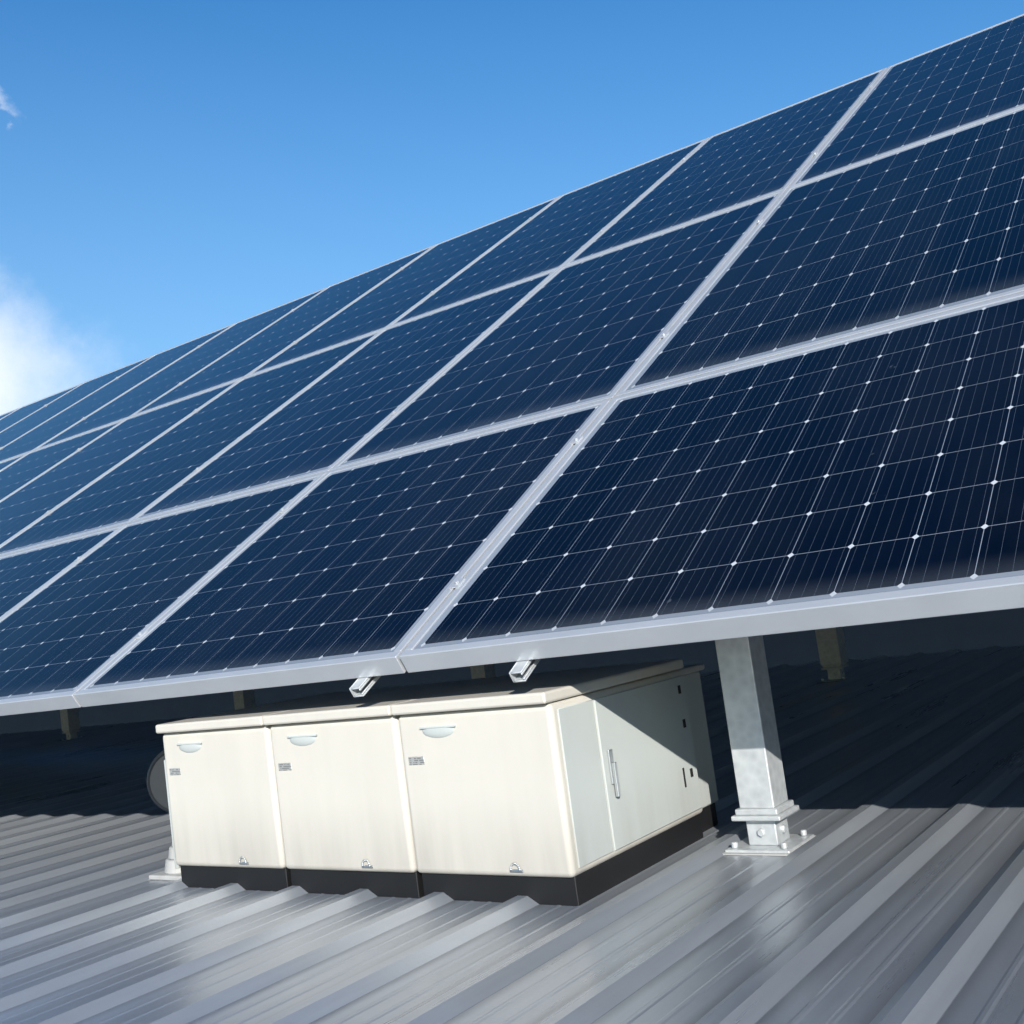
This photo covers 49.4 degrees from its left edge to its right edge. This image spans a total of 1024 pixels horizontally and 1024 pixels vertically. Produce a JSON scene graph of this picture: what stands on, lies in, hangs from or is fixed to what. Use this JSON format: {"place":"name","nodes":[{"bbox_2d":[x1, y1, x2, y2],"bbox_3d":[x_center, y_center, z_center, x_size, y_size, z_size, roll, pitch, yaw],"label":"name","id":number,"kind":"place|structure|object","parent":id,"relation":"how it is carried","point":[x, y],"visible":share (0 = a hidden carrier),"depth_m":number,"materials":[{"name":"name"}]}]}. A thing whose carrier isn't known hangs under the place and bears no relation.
{"place":"outdoors","nodes":[
{"label":"outdoors","id":0,"kind":"place"},
{"bbox_2d":[0,646,1023,1023],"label":"roof","id":1,"kind":"structure","parent":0,"point":[892,892],"depth_m":4.93,"materials":[{"name":"metal"}]},
{"bbox_2d":[60,708,81,740],"bbox_3d":[-9.437,1.388,23.051,0.340,6.628,0.340,-11,-6,35],"label":"post","id":2,"kind":"object","parent":1,"relation":"on","point":[70,723],"visible":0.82,"depth_m":22.70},
{"bbox_2d":[149,844,181,880],"bbox_3d":[-2.029,2.063,6.915,0.340,0.360,0.340,-11,-6,35],"label":"post base","id":3,"kind":"object","parent":1,"relation":"on","point":[170,872],"visible":0.17,"depth_m":6.80,"materials":[{"name":"silver metal"}]},
{"bbox_2d":[163,725,285,868],"bbox_3d":[-1.272,1.616,6.816,0.927,0.773,1.320,-11,-6,35],"label":"equipment cabinet","id":4,"kind":"object","parent":1,"relation":"on","point":[223,800],"visible":0.46,"depth_m":6.25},
{"bbox_2d":[147,750,168,812],"bbox_3d":[-2.061,1.862,7.035,0.446,0.788,0.332,-10,-6,23],"label":"round fan","id":5,"kind":"object","parent":4,"relation":"attached to","point":[156,784],"visible":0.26,"depth_m":6.97},
{"bbox_2d":[164,760,180,868],"bbox_3d":[-2.005,1.787,6.617,0.051,0.635,0.104,-7,-5,-6],"label":"conduit pipe","id":6,"kind":"object","parent":4,"relation":"attached to","point":[177,866],"visible":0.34,"depth_m":6.58,"materials":[{"name":"white metal"}]},
{"bbox_2d":[169,768,180,774],"bbox_3d":[-1.968,1.517,6.501,0.100,0.040,0.005,-11,-6,35],"label":"label","id":7,"kind":"object","parent":4,"relation":"attached to","point":[175,771],"visible":1,"depth_m":6.50,"materials":[{"name":"white paper"}]},
{"bbox_2d":[177,742,201,752],"bbox_3d":[-1.855,1.361,6.425,0.220,0.060,0.032,-11,-6,35],"label":"recessed handle","id":8,"kind":"object","parent":4,"relation":"attached to","point":[191,747],"visible":1,"depth_m":6.41,"materials":[{"name":"white plastic"}]},
{"bbox_2d":[239,856,248,864],"bbox_3d":[-1.487,1.926,6.153,0.072,0.046,0.016,-11,-6,35],"label":"padlock hasp","id":9,"kind":"object","parent":4,"relation":"attached to","point":[245,863],"visible":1,"depth_m":6.15,"materials":[{"name":"silver metal"}]},
{"bbox_2d":[156,684,419,733],"bbox_3d":[-1.335,1.204,6.844,0.927,0.053,1.365,-11,-6,35],"label":"cabinet lid","id":10,"kind":"object","parent":4,"relation":"on","point":[248,716],"visible":0.73,"depth_m":6.50,"materials":[{"name":"white metal"}]},
{"bbox_2d":[180,866,291,891],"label":"cabinet plinth","id":11,"kind":"structure","parent":1,"relation":"on","point":[266,879],"depth_m":6.23,"materials":[{"name":"black metal"}]},
{"bbox_2d":[233,689,255,709],"bbox_3d":[-5.122,0.518,19.975,0.340,6.628,0.340,-11,-6,35],"label":"post","id":12,"kind":"object","parent":1,"relation":"on","point":[244,699],"depth_m":19.62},
{"bbox_2d":[270,715,417,872],"bbox_3d":[-0.520,1.464,6.281,0.927,0.773,1.320,-11,-6,35],"label":"equipment cabinet","id":13,"kind":"object","parent":1,"relation":"on","point":[343,800],"visible":0.48,"depth_m":5.71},
{"bbox_2d":[278,763,291,770],"bbox_3d":[-1.217,1.366,5.965,0.100,0.040,0.005,-11,-6,35],"label":"label","id":14,"kind":"object","parent":13,"relation":"attached to","point":[284,766],"visible":1,"depth_m":5.96,"materials":[{"name":"white paper"}]},
{"bbox_2d":[287,734,316,745],"bbox_3d":[-1.104,1.210,5.890,0.220,0.060,0.032,-11,-6,35],"label":"recessed handle","id":15,"kind":"object","parent":13,"relation":"attached to","point":[303,740],"visible":1,"depth_m":5.87,"materials":[{"name":"white plastic"}]},
{"bbox_2d":[361,859,372,867],"bbox_3d":[-0.736,1.775,5.617,0.072,0.046,0.016,-11,-6,35],"label":"padlock hasp","id":16,"kind":"object","parent":13,"relation":"attached to","point":[367,866],"visible":1,"depth_m":5.61,"materials":[{"name":"silver metal"}]},
{"bbox_2d":[263,672,539,724],"bbox_3d":[-0.583,1.053,6.309,0.927,0.053,1.365,-11,-6,35],"label":"cabinet lid","id":17,"kind":"object","parent":13,"relation":"on","point":[375,705],"visible":0.79,"depth_m":5.96,"materials":[{"name":"white metal"}]},
{"bbox_2d":[290,869,423,898],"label":"cabinet plinth","id":18,"kind":"structure","parent":1,"relation":"on","point":[394,884],"depth_m":5.69,"materials":[{"name":"black metal"}]},
{"bbox_2d":[470,664,495,678],"bbox_3d":[-0.806,-0.352,16.900,0.340,6.628,0.340,-11,-6,35],"label":"post","id":19,"kind":"object","parent":1,"relation":"on","point":[483,671],"depth_m":16.55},
{"bbox_2d":[422,813,703,905],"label":"cabinet plinth","id":20,"kind":"structure","parent":1,"relation":"on","point":[590,884],"depth_m":5.24,"materials":[{"name":"black metal"}]},
{"bbox_2d":[399,670,702,877],"bbox_3d":[0.231,1.313,5.745,0.927,0.773,1.320,-11,-6,35],"label":"equipment cabinet","id":21,"kind":"object","parent":20,"relation":"on","point":[487,791],"visible":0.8,"depth_m":5.18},
{"bbox_2d":[408,756,424,764],"bbox_3d":[-0.466,1.214,5.430,0.100,0.040,0.005,-11,-6,35],"label":"label","id":22,"kind":"object","parent":21,"relation":"attached to","point":[416,760],"visible":1,"depth_m":5.43,"materials":[{"name":"white paper"}]},
{"bbox_2d":[419,725,454,737],"bbox_3d":[-0.352,1.058,5.354,0.220,0.060,0.032,-11,-6,35],"label":"recessed handle","id":23,"kind":"object","parent":21,"relation":"attached to","point":[441,731],"visible":1,"depth_m":5.34,"materials":[{"name":"white plastic"}]},
{"bbox_2d":[510,862,522,872],"bbox_3d":[0.016,1.623,5.082,0.072,0.046,0.016,-11,-6,35],"label":"padlock hasp","id":24,"kind":"object","parent":21,"relation":"attached to","point":[518,870],"visible":1,"depth_m":5.08,"materials":[{"name":"silver metal"}]},
{"bbox_2d":[391,659,682,714],"bbox_3d":[0.168,0.901,5.773,0.927,0.053,1.365,-11,-6,35],"label":"cabinet lid","id":25,"kind":"object","parent":21,"relation":"on","point":[544,687],"visible":1,"depth_m":5.42,"materials":[{"name":"white metal"}]},
{"bbox_2d":[557,700,613,867],"bbox_3d":[0.339,1.236,5.105,0.008,0.708,0.302,-11,-6,35],"label":"side panel","id":26,"kind":"object","parent":21,"relation":"attached to","point":[585,784],"visible":1,"depth_m":5.09,"materials":[{"name":"white metal"}]},
{"bbox_2d":[593,675,701,850],"bbox_3d":[0.701,1.234,5.610,0.012,0.708,0.925,-11,-6,35],"label":"cabinet door","id":27,"kind":"structure","parent":21,"relation":"attached to","point":[644,735],"depth_m":5.57,"materials":[{"name":"white metal"}]},
{"bbox_2d":[607,749,620,796],"bbox_3d":[0.485,1.236,5.270,0.030,0.220,0.036,-11,-6,35],"label":"door handle","id":28,"kind":"object","parent":27,"relation":"attached to","point":[613,770],"visible":1,"depth_m":5.26,"materials":[{"name":"silver metal"}]},
{"bbox_2d":[677,685,693,786],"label":"door hinges","id":29,"kind":"object","parent":27,"relation":"attached to","point":[684,726],"visible":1,"depth_m":5.91,"materials":[{"name":"black metal"}]},
{"bbox_2d":[683,671,717,807],"bbox_3d":[0.174,1.436,6.787,2.140,0.735,0.290,-11,-6,35],"label":"panel","id":30,"kind":"object","parent":1,"relation":"on","point":[701,740],"visible":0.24,"depth_m":6.20,"materials":[{"name":"white metal"}]},
{"bbox_2d":[678,664,703,674],"bbox_3d":[0.136,1.055,6.824,2.160,0.035,0.330,-11,-6,35],"label":"cabinet box lid","id":31,"kind":"object","parent":30,"relation":"on","point":[687,669],"visible":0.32,"depth_m":6.23,"materials":[{"name":"grey metal"}]},
{"bbox_2d":[700,802,717,831],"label":"cabinet plinth","id":32,"kind":"structure","parent":1,"relation":"on","point":[708,815],"depth_m":6.17,"materials":[{"name":"black metal"}]},
{"bbox_2d":[715,635,814,852],"bbox_3d":[1.172,0.776,5.650,0.340,1.813,0.340,-11,-6,35],"label":"post","id":33,"kind":"object","parent":1,"relation":"on","point":[765,809],"visible":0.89,"depth_m":5.54,"materials":[{"name":"silver metal"}]},
{"bbox_2d":[722,835,816,855],"bbox_3d":[1.296,1.667,5.568,0.395,0.010,0.395,-11,-6,35],"label":"post seal pad","id":34,"kind":"object","parent":1,"relation":"on","point":[760,854],"visible":0.24,"depth_m":5.41,"materials":[{"name":"grey rubber"}]},
{"bbox_2d":[815,627,851,682],"bbox_3d":[3.509,-1.222,13.824,0.340,6.628,0.340,-11,-6,35],"label":"post","id":35,"kind":"object","parent":1,"relation":"on","point":[832,651],"visible":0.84,"depth_m":13.46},
{"bbox_3d":[12.139,-2.963,7.673,0.340,6.628,0.340,-11,-6,35],"label":"post","id":36,"kind":"object","parent":1,"relation":"on","visible":0},
{"bbox_2d":[349,659,539,696],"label":"mounting rails","id":37,"kind":"object","parent":36,"relation":"attached to","point":[520,671],"visible":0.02,"depth_m":4.98,"materials":[{"name":"silver metal"}]},
{"bbox_2d":[0,14,1023,715],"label":"solar panel frames","id":38,"kind":"structure","parent":37,"relation":"on","point":[404,656],"depth_m":6.33,"materials":[{"name":"silver metal"}]},
{"bbox_2d":[0,86,872,638],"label":"panel clamps","id":39,"kind":"object","parent":38,"relation":"attached to","point":[454,584],"visible":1,"depth_m":8.50,"materials":[{"name":"silver metal"}]},
{"bbox_2d":[0,15,1023,699],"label":"solar panels","id":40,"kind":"object","parent":38,"relation":"in","point":[886,461],"visible":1,"depth_m":7.81,"materials":[{"name":"blue glass"}]},
{"bbox_2d":[0,608,1023,733],"bbox_3d":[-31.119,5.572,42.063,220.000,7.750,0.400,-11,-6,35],"label":"mounting rail","id":41,"kind":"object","parent":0,"point":[974,631],"depth_m":17.77,"materials":[{"name":"grey metal"}]},
{"bbox_2d":[0,0,1023,414],"label":"sky","id":42,"kind":"structure","parent":0,"point":[173,173],"materials":[{"name":"blue"}]}
]}

